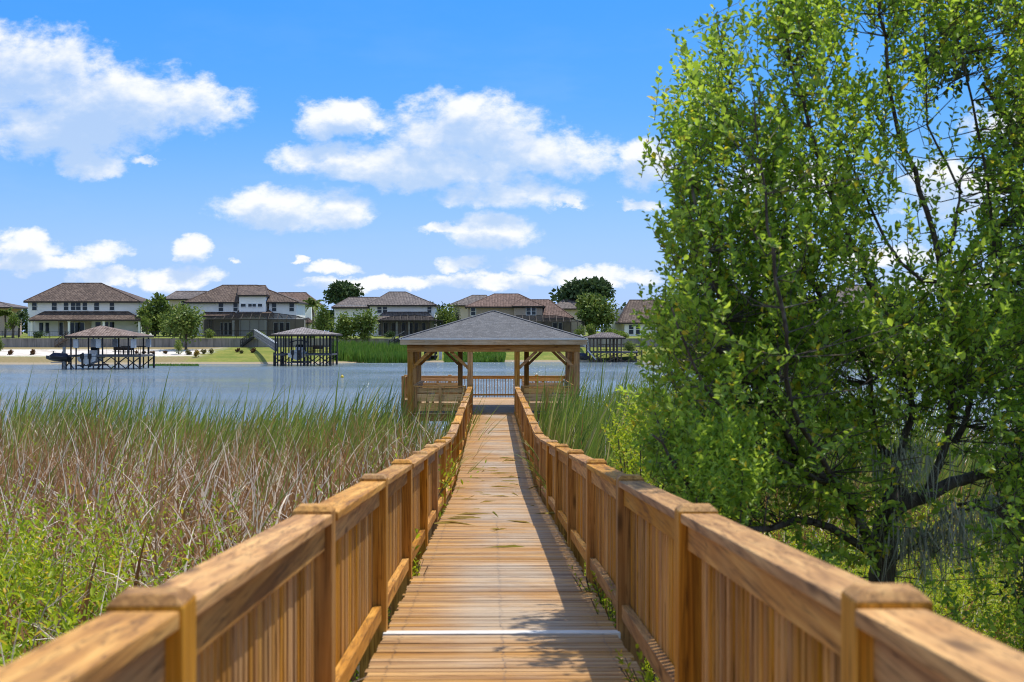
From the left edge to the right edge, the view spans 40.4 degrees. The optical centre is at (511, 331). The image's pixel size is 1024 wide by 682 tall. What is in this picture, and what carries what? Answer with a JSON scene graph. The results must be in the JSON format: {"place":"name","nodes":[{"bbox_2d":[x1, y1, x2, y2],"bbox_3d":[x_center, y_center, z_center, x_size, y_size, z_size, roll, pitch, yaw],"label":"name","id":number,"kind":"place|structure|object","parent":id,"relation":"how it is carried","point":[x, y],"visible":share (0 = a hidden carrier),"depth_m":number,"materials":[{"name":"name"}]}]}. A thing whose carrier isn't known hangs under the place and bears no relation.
{"place":"outdoors","nodes":[
{"label":"outdoors","id":0,"kind":"place"},
{"bbox_2d":[165,291,206,333],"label":"house","id":1,"kind":"structure","parent":0,"point":[175,297],"depth_m":284.97,"materials":[{"name":"paint"}]},
{"bbox_2d":[278,292,322,327],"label":"house","id":2,"kind":"structure","parent":0,"point":[300,296],"depth_m":287.58,"materials":[{"name":"brown paint"}]},
{"bbox_2d":[448,295,486,318],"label":"house","id":3,"kind":"structure","parent":0,"point":[462,304],"depth_m":290.07,"materials":[{"name":"paint"}]},
{"bbox_2d":[0,362,1017,448],"bbox_3d":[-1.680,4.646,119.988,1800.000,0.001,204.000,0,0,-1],"label":"lake water","id":4,"kind":"structure","parent":0,"point":[233,378],"depth_m":128.91,"materials":[{"name":"blue liquid"}]},
{"bbox_2d":[54,326,154,368],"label":"dock","id":5,"kind":"object","parent":4,"relation":"in","point":[98,332],"visible":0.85,"depth_m":170.68,"materials":[{"name":"wood"}]},
{"bbox_2d":[77,347,104,366],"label":"motorboat","id":6,"kind":"object","parent":5,"relation":"on","point":[90,358],"visible":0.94,"depth_m":170.76,"materials":[{"name":"white plastic"}]},
{"bbox_2d":[149,363,198,365],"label":"floating weeds","id":7,"kind":"object","parent":4,"relation":"on","point":[170,364],"visible":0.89,"depth_m":187.79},
{"bbox_2d":[0,394,493,681],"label":"dry reeds","id":8,"kind":"object","parent":4,"relation":"in","point":[287,505],"visible":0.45,"depth_m":24.95,"materials":[{"name":"plant"}]},
{"bbox_2d":[0,361,505,593],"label":"cattail reeds","id":9,"kind":"object","parent":4,"relation":"in","point":[312,424],"visible":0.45,"depth_m":37.97,"materials":[{"name":"plant"}]},
{"bbox_2d":[240,327,342,365],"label":"dock","id":10,"kind":"object","parent":4,"relation":"in","point":[304,332],"visible":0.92,"depth_m":188.73,"materials":[{"name":"tile"}]},
{"bbox_2d":[288,340,308,361],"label":"motorboat","id":11,"kind":"object","parent":10,"relation":"on","point":[292,354],"visible":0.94,"depth_m":188.11,"materials":[{"name":"white plastic"}]},
{"bbox_2d":[424,352,441,359],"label":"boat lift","id":12,"kind":"object","parent":4,"relation":"in","point":[440,355],"visible":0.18,"depth_m":211.76,"materials":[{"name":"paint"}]},
{"bbox_2d":[399,310,587,434],"bbox_3d":[-0.967,2.295,52.149,6.898,6.103,11.311,0,0,-1],"label":"gazebo","id":13,"kind":"object","parent":4,"relation":"in","point":[493,331],"visible":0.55,"depth_m":46.83,"materials":[{"name":"brown wood"}]},
{"bbox_2d":[413,380,434,411],"bbox_3d":[-3.129,2.291,49.750,0.575,0.910,4.500,0,0,-1],"label":"bench","id":14,"kind":"object","parent":13,"relation":"on","point":[420,383],"visible":0.32,"depth_m":48.06,"materials":[{"name":"brown wood"}]},
{"bbox_2d":[421,376,457,393],"bbox_3d":[-3.069,2.291,57.151,2.000,0.910,0.580,0,0,-1],"label":"bench","id":15,"kind":"object","parent":13,"relation":"on","point":[435,380],"visible":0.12,"depth_m":57.32,"materials":[{"name":"brown wood"}]},
{"bbox_2d":[414,386,465,412],"bbox_3d":[-2.423,2.291,47.110,1.760,0.910,0.580,0,0,-1],"label":"bench","id":16,"kind":"object","parent":13,"relation":"on","point":[440,390],"visible":0.82,"depth_m":46.90,"materials":[{"name":"brown wood"}]},
{"bbox_2d":[401,375,564,429],"bbox_3d":[-1.065,3.671,56.865,6.800,3.750,1.690,0,0,-1],"label":"lake railing","id":17,"kind":"object","parent":13,"relation":"attached to","point":[464,378],"visible":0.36,"depth_m":57.52,"materials":[{"name":"brown wood"}]},
{"bbox_2d":[522,376,563,393],"bbox_3d":[1.281,2.291,57.215,1.700,0.910,0.580,0,0,-1],"label":"bench","id":18,"kind":"object","parent":13,"relation":"on","point":[542,378],"visible":0.43,"depth_m":57.38,"materials":[{"name":"brown wood"}]},
{"bbox_2d":[521,386,572,411],"bbox_3d":[1.176,2.291,47.162,1.760,0.910,0.580,0,0,-1],"label":"bench","id":19,"kind":"object","parent":13,"relation":"on","point":[529,389],"visible":0.38,"depth_m":46.95,"materials":[{"name":"brown wood"}]},
{"bbox_2d":[580,353,589,359],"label":"personal watercraft","id":20,"kind":"object","parent":4,"relation":"on","point":[583,356],"visible":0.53,"depth_m":208.51,"materials":[{"name":"black plastic"}]},
{"bbox_2d":[580,332,642,361],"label":"boathouse","id":21,"kind":"object","parent":4,"relation":"in","point":[606,335],"visible":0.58,"depth_m":209.46,"materials":[{"name":"wood"}]},
{"bbox_2d":[529,349,1014,595],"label":"cattail reeds","id":22,"kind":"object","parent":4,"relation":"in","point":[593,439],"visible":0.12,"depth_m":28.15,"materials":[{"name":"plant"}]},
{"bbox_2d":[0,332,1020,681],"bbox_3d":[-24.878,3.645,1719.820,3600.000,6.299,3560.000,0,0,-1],"label":"ground","id":23,"kind":"structure","parent":0,"point":[172,356],"depth_m":211.93,"materials":[{"name":"plant"}]},
{"bbox_2d":[0,307,19,337],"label":"palm tree","id":24,"kind":"object","parent":23,"relation":"on","point":[4,313],"visible":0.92,"depth_m":234.62,"materials":[{"name":"green plant"}]},
{"bbox_2d":[4,314,19,337],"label":"tree","id":25,"kind":"object","parent":23,"relation":"on","point":[12,323],"visible":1,"depth_m":232.66,"materials":[{"name":"green plant"}]},
{"bbox_2d":[0,302,27,335],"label":"house","id":26,"kind":"structure","parent":23,"relation":"on","point":[7,306],"depth_m":264.70,"materials":[{"name":"beige paint"}]},
{"bbox_2d":[8,311,30,336],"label":"palm tree","id":27,"kind":"object","parent":23,"relation":"on","point":[20,314],"visible":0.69,"depth_m":236.64,"materials":[{"name":"green plant"}]},
{"bbox_2d":[33,330,47,337],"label":"shrub","id":28,"kind":"object","parent":23,"relation":"on","point":[38,335],"visible":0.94,"depth_m":233.51,"materials":[{"name":"green plant"}]},
{"bbox_2d":[23,283,153,335],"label":"house","id":29,"kind":"structure","parent":23,"relation":"on","point":[61,308],"depth_m":244.85,"materials":[{"name":"white paint"}]},
{"bbox_2d":[39,322,43,332],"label":"door","id":30,"kind":"structure","parent":29,"relation":"in","point":[41,324],"depth_m":244.80,"materials":[{"name":"black glass"}]},
{"bbox_2d":[45,322,49,333],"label":"door","id":31,"kind":"structure","parent":29,"relation":"in","point":[47,324],"depth_m":244.80,"materials":[{"name":"black glass"}]},
{"bbox_2d":[51,303,56,310],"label":"window","id":32,"kind":"structure","parent":29,"relation":"in","point":[53,305],"depth_m":244.80,"materials":[{"name":"white glass"}]},
{"bbox_2d":[59,322,63,335],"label":"glass door","id":33,"kind":"structure","parent":29,"relation":"in","point":[61,324],"depth_m":244.68,"materials":[{"name":"grey"}]},
{"bbox_2d":[63,303,68,310],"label":"window","id":34,"kind":"structure","parent":29,"relation":"in","point":[65,305],"depth_m":244.86,"materials":[{"name":"white glass"}]},
{"bbox_2d":[70,322,74,333],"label":"glass door","id":35,"kind":"structure","parent":29,"relation":"in","point":[72,324],"depth_m":244.74,"materials":[{"name":"grey"}]},
{"bbox_2d":[70,303,80,310],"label":"window","id":36,"kind":"structure","parent":29,"relation":"in","point":[73,306],"depth_m":244.86,"materials":[{"name":"white glass"}]},
{"bbox_2d":[75,322,79,332],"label":"glass door","id":37,"kind":"structure","parent":29,"relation":"in","point":[77,324],"depth_m":244.74,"materials":[{"name":"grey"}]},
{"bbox_2d":[82,303,87,310],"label":"window","id":38,"kind":"structure","parent":29,"relation":"in","point":[84,305],"depth_m":244.92,"materials":[{"name":"white glass"}]},
{"bbox_2d":[94,303,99,310],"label":"window","id":39,"kind":"structure","parent":29,"relation":"in","point":[96,305],"depth_m":244.92,"materials":[{"name":"white glass"}]},
{"bbox_2d":[109,303,114,310],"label":"window","id":40,"kind":"structure","parent":29,"relation":"in","point":[111,305],"depth_m":244.98,"materials":[{"name":"white glass"}]},
{"bbox_2d":[140,315,151,334],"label":"shrub","id":41,"kind":"object","parent":23,"relation":"on","point":[145,324],"visible":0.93,"depth_m":234.92,"materials":[{"name":"green plant"}]},
{"bbox_2d":[134,292,173,335],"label":"broad tree","id":42,"kind":"object","parent":23,"relation":"on","point":[154,307],"visible":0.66,"depth_m":242.69,"materials":[{"name":"green plant"}]},
{"bbox_2d":[1,331,334,337],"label":"metal fence","id":43,"kind":"object","parent":23,"relation":"on","point":[140,332],"visible":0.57,"depth_m":228.67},
{"bbox_2d":[155,302,189,335],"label":"broad tree","id":44,"kind":"object","parent":23,"relation":"on","point":[161,318],"visible":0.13,"depth_m":240.47,"materials":[{"name":"green plant"}]},
{"bbox_2d":[174,338,183,353],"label":"shrub","id":45,"kind":"object","parent":23,"relation":"on","point":[178,347],"visible":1,"depth_m":210.19,"materials":[{"name":"green plant"}]},
{"bbox_2d":[158,302,205,349],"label":"broad tree","id":46,"kind":"object","parent":23,"relation":"on","point":[185,323],"visible":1,"depth_m":217.06,"materials":[{"name":"green plant"}]},
{"bbox_2d":[0,518,368,681],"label":"dead stems","id":47,"kind":"object","parent":23,"relation":"on","point":[39,626],"visible":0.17,"depth_m":12.27,"materials":[{"name":"plant"}]},
{"bbox_2d":[204,328,214,337],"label":"shrub","id":48,"kind":"object","parent":23,"relation":"on","point":[209,333],"visible":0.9,"depth_m":234.13,"materials":[{"name":"green plant"}]},
{"bbox_2d":[0,385,472,681],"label":"boardwalk railing","id":49,"kind":"object","parent":23,"relation":"on","point":[308,592],"visible":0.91,"depth_m":4.79,"materials":[{"name":"brown wood"}]},
{"bbox_2d":[412,557,427,576],"bbox_3d":[-0.795,2.061,11.451,0.221,0.406,0.424,0,0,-1],"label":"weed sprig","id":50,"kind":"object","parent":49,"relation":"attached to","point":[417,569],"visible":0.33,"depth_m":11.33,"materials":[{"name":"green plant"}]},
{"bbox_2d":[438,445,455,496],"bbox_3d":[-0.957,1.928,18.595,0.308,0.780,0.831,0,0,39],"label":"weed sprig","id":51,"kind":"object","parent":49,"relation":"attached to","point":[448,479],"visible":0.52,"depth_m":18.64,"materials":[{"name":"green plant"}]},
{"bbox_2d":[0,435,486,681],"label":"leafy weeds","id":52,"kind":"object","parent":23,"relation":"on","point":[31,571],"visible":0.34,"depth_m":13.84,"materials":[{"name":"green plant"}]},
{"bbox_2d":[184,285,308,335],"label":"house","id":53,"kind":"structure","parent":23,"relation":"on","point":[222,300],"depth_m":245.29,"materials":[{"name":"white paint"}]},
{"bbox_2d":[218,303,223,311],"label":"window","id":54,"kind":"structure","parent":53,"relation":"in","point":[220,305],"depth_m":245.22,"materials":[{"name":"white glass"}]},
{"bbox_2d":[233,303,237,311],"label":"window","id":55,"kind":"structure","parent":53,"relation":"in","point":[235,305],"depth_m":245.28,"materials":[{"name":"white glass"}]},
{"bbox_2d":[271,303,276,311],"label":"window","id":56,"kind":"structure","parent":53,"relation":"in","point":[273,305],"depth_m":245.40,"materials":[{"name":"white glass"}]},
{"bbox_2d":[289,303,294,311],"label":"window","id":57,"kind":"structure","parent":53,"relation":"in","point":[291,306],"depth_m":245.40,"materials":[{"name":"white glass"}]},
{"bbox_2d":[204,313,308,335],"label":"pool cage","id":58,"kind":"object","parent":23,"relation":"on","point":[242,324],"visible":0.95,"depth_m":238.40,"materials":[{"name":"metal"}]},
{"bbox_2d":[302,297,329,327],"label":"palm tree","id":59,"kind":"object","parent":23,"relation":"on","point":[314,304],"visible":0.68,"depth_m":260.66,"materials":[{"name":"green plant"}]},
{"bbox_2d":[310,304,335,336],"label":"round tree","id":60,"kind":"object","parent":23,"relation":"on","point":[321,323],"visible":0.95,"depth_m":239.07,"materials":[{"name":"green plant"}]},
{"bbox_2d":[322,279,364,304],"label":"dark tree","id":61,"kind":"object","parent":23,"relation":"on","point":[337,292],"visible":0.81,"depth_m":318.34,"materials":[{"name":"green plant"}]},
{"bbox_2d":[332,311,358,341],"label":"slender tree","id":62,"kind":"object","parent":23,"relation":"on","point":[346,326],"visible":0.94,"depth_m":222.96,"materials":[{"name":"green plant"}]},
{"bbox_2d":[351,308,380,342],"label":"slender tree","id":63,"kind":"object","parent":23,"relation":"on","point":[366,322],"visible":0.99,"depth_m":223.19,"materials":[{"name":"green plant"}]},
{"bbox_2d":[334,338,406,362],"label":"shore reeds","id":64,"kind":"object","parent":23,"relation":"on","point":[364,352],"visible":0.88,"depth_m":206.62,"materials":[{"name":"plant"}]},
{"bbox_2d":[331,291,438,335],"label":"house","id":65,"kind":"structure","parent":23,"relation":"on","point":[391,303],"depth_m":246.50,"materials":[{"name":"white paint"}]},
{"bbox_2d":[384,330,395,337],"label":"shrub","id":66,"kind":"object","parent":23,"relation":"on","point":[389,334],"visible":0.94,"depth_m":235.51,"materials":[{"name":"green plant"}]},
{"bbox_2d":[389,331,404,343],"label":"garden stairs","id":67,"kind":"structure","parent":23,"relation":"on","point":[397,338],"depth_m":226.32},
{"bbox_2d":[378,315,442,334],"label":"pool cage","id":68,"kind":"object","parent":23,"relation":"on","point":[407,324],"visible":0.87,"depth_m":239.76,"materials":[{"name":"metal"}]},
{"bbox_2d":[434,303,457,324],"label":"round tree","id":69,"kind":"object","parent":23,"relation":"on","point":[446,317],"visible":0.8,"depth_m":241.34,"materials":[{"name":"green plant"}]},
{"bbox_2d":[454,301,460,320],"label":"conifer","id":70,"kind":"object","parent":23,"relation":"on","point":[456,315],"visible":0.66,"depth_m":245.83,"materials":[{"name":"green plant"}]},
{"bbox_2d":[1,338,932,346],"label":"seawall","id":71,"kind":"object","parent":23,"relation":"on","point":[107,342],"depth_m":227.27,"materials":[{"name":"concrete"}]},
{"bbox_2d":[443,352,505,361],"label":"shore reeds","id":72,"kind":"object","parent":23,"relation":"on","point":[489,357],"visible":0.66,"depth_m":210.39,"materials":[{"name":"plant"}]},
{"bbox_2d":[22,297,940,333],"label":"distant wood","id":73,"kind":"object","parent":23,"relation":"on","point":[25,324],"visible":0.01,"depth_m":344.97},
{"bbox_2d":[442,429,545,491],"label":"overhanging reeds","id":74,"kind":"object","parent":23,"relation":"on","point":[532,465],"visible":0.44,"depth_m":23.27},
{"bbox_2d":[363,413,643,681],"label":"boardwalk","id":75,"kind":"structure","parent":23,"relation":"on","point":[472,606],"depth_m":9.76,"materials":[{"name":"wood"}]},
{"bbox_2d":[433,457,554,547],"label":"fallen blades","id":76,"kind":"object","parent":75,"relation":"on","point":[461,517],"visible":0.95,"depth_m":18.11,"materials":[{"name":"plant"}]},
{"bbox_2d":[569,565,612,613],"bbox_3d":[0.641,1.958,10.230,0.148,0.430,0.526,0,0,-42],"label":"weed sprig","id":77,"kind":"object","parent":75,"relation":"attached to","point":[602,599],"visible":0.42,"depth_m":10.26,"materials":[{"name":"green plant"}]},
{"bbox_2d":[465,293,573,318],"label":"house","id":78,"kind":"structure","parent":23,"relation":"on","point":[513,304],"depth_m":248.36,"materials":[{"name":"beige paint"}]},
{"bbox_2d":[470,308,475,315],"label":"window","id":79,"kind":"structure","parent":78,"relation":"in","point":[472,310],"depth_m":247.87,"materials":[{"name":"white glass"}]},
{"bbox_2d":[515,315,583,334],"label":"pool cage","id":80,"kind":"object","parent":23,"relation":"on","point":[568,324],"visible":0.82,"depth_m":240.18,"materials":[{"name":"metal"}]},
{"bbox_2d":[557,300,585,334],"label":"house","id":81,"kind":"structure","parent":23,"relation":"on","point":[568,306],"depth_m":292.25,"materials":[{"name":"paint"}]},
{"bbox_2d":[548,276,611,302],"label":"oak tree","id":82,"kind":"object","parent":23,"relation":"on","point":[572,290],"visible":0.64,"depth_m":297.36,"materials":[{"name":"green plant"}]},
{"bbox_2d":[573,324,586,335],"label":"shrub","id":83,"kind":"object","parent":23,"relation":"on","point":[579,331],"visible":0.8,"depth_m":234.88,"materials":[{"name":"green plant"}]},
{"bbox_2d":[584,323,599,335],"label":"shrub","id":84,"kind":"object","parent":23,"relation":"on","point":[590,330],"visible":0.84,"depth_m":235.98,"materials":[{"name":"green plant"}]},
{"bbox_2d":[574,291,619,333],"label":"broad tree","id":85,"kind":"object","parent":23,"relation":"on","point":[595,309],"visible":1,"depth_m":242.12,"materials":[{"name":"green plant"}]},
{"bbox_2d":[596,278,615,299],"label":"oak tree","id":86,"kind":"object","parent":23,"relation":"on","point":[611,293],"visible":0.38,"depth_m":300.27,"materials":[{"name":"green plant"}]},
{"bbox_2d":[605,328,625,336],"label":"shrub","id":87,"kind":"object","parent":23,"relation":"on","point":[620,333],"visible":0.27,"depth_m":232.88,"materials":[{"name":"green plant"}]},
{"bbox_2d":[623,340,635,357],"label":"shrub","id":88,"kind":"object","parent":23,"relation":"on","point":[629,346],"visible":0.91,"depth_m":214.10,"materials":[{"name":"green plant"}]},
{"bbox_2d":[609,299,664,335],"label":"house","id":89,"kind":"structure","parent":23,"relation":"on","point":[624,323],"depth_m":245.75,"materials":[{"name":"white paint"}]},
{"bbox_2d":[628,324,633,334],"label":"window","id":90,"kind":"structure","parent":89,"relation":"in","point":[630,329],"depth_m":243.25,"materials":[{"name":"white glass"}]},
{"bbox_2d":[601,382,682,680],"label":"leafy shrub","id":91,"kind":"object","parent":23,"relation":"on","point":[631,462],"visible":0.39,"depth_m":12.38,"materials":[{"name":"green plant"}]},
{"bbox_2d":[655,381,806,534],"bbox_3d":[1.309,1.699,8.447,0.887,2.846,2.174,0,0,9],"label":"leafy shrub","id":92,"kind":"object","parent":23,"relation":"on","point":[748,479],"visible":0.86,"depth_m":7.99,"materials":[{"name":"green plant"}]},
{"bbox_2d":[499,402,1022,673],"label":"dry reeds","id":93,"kind":"object","parent":23,"relation":"on","point":[787,543],"visible":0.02,"depth_m":18.56,"materials":[{"name":"plant"}]},
{"bbox_2d":[514,385,1023,681],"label":"boardwalk railing","id":94,"kind":"object","parent":23,"relation":"on","point":[705,592],"visible":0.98,"depth_m":4.89,"materials":[{"name":"brown wood"}]},
{"bbox_2d":[590,581,615,627],"bbox_3d":[0.661,1.862,9.004,0.290,0.479,0.293,0,0,-1],"label":"weed sprig","id":95,"kind":"object","parent":94,"relation":"attached to","point":[609,614],"visible":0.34,"depth_m":9.05,"materials":[{"name":"green plant"}]},
{"bbox_2d":[615,644,657,681],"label":"weed sprig","id":96,"kind":"object","parent":94,"relation":"attached to","point":[646,675],"visible":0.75,"depth_m":6.64,"materials":[{"name":"green plant"}]},
{"bbox_2d":[563,486,1023,681],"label":"leafy weeds","id":97,"kind":"object","parent":23,"relation":"on","point":[991,605],"visible":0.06,"depth_m":13.59,"materials":[{"name":"green plant"}]},
{"bbox_2d":[615,0,1023,651],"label":"leafy tree","id":98,"kind":"object","parent":23,"relation":"on","point":[737,334],"visible":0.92,"depth_m":9.13,"materials":[{"name":"green plant"}]},
{"bbox_2d":[840,421,965,509],"bbox_3d":[2.651,0.922,9.343,0.864,0.657,0.642,0,0,-1],"label":"spanish moss","id":99,"kind":"object","parent":98,"relation":"hanging from","point":[928,459],"visible":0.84,"depth_m":9.27,"materials":[{"name":"plant"}]},
{"bbox_2d":[840,508,1003,605],"bbox_3d":[2.746,1.550,9.313,1.097,0.734,0.622,0,0,-1],"label":"spanish moss","id":100,"kind":"object","parent":98,"relation":"hanging from","point":[923,556],"visible":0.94,"depth_m":9.26,"materials":[{"name":"plant"}]},
{"bbox_2d":[899,489,1021,580],"bbox_3d":[2.974,1.374,9.311,0.674,0.631,0.580,0,0,-33],"label":"spanish moss","id":101,"kind":"object","parent":98,"relation":"hanging from","point":[961,519],"visible":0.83,"depth_m":9.26,"materials":[{"name":"plant"}]},
{"bbox_2d":[813,285,889,331],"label":"house","id":102,"kind":"structure","parent":23,"relation":"on","point":[851,289],"depth_m":250.39,"materials":[{"name":"paint"}]},
{"bbox_2d":[882,284,918,327],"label":"broad tree","id":103,"kind":"object","parent":23,"relation":"on","point":[896,299],"visible":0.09,"depth_m":249.59,"materials":[{"name":"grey plant"}]},
{"bbox_2d":[896,0,1023,650],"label":"oak tree","id":104,"kind":"object","parent":23,"relation":"on","point":[1015,594],"visible":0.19,"depth_m":10.94,"materials":[{"name":"green plant"}]},
{"bbox_2d":[942,482,1023,597],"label":"spanish moss","id":105,"kind":"object","parent":104,"relation":"hanging from","point":[991,504],"visible":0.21,"depth_m":10.82,"materials":[{"name":"plant"}]},
{"bbox_2d":[984,417,1022,491],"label":"spanish moss","id":106,"kind":"object","parent":104,"relation":"attached to","point":[1005,448],"visible":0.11,"depth_m":10.96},
{"bbox_2d":[0,0,1023,331],"label":"sky","id":107,"kind":"structure","parent":0,"point":[436,151],"materials":[{"name":"blue"}]},
{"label":"watercraft lift","id":108,"kind":"object","parent":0,"visible":0},
{"bbox_2d":[46,351,71,361],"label":"personal watercraft","id":109,"kind":"object","parent":108,"relation":"on","point":[60,357],"visible":1,"depth_m":169.63,"materials":[{"name":"black plastic"}]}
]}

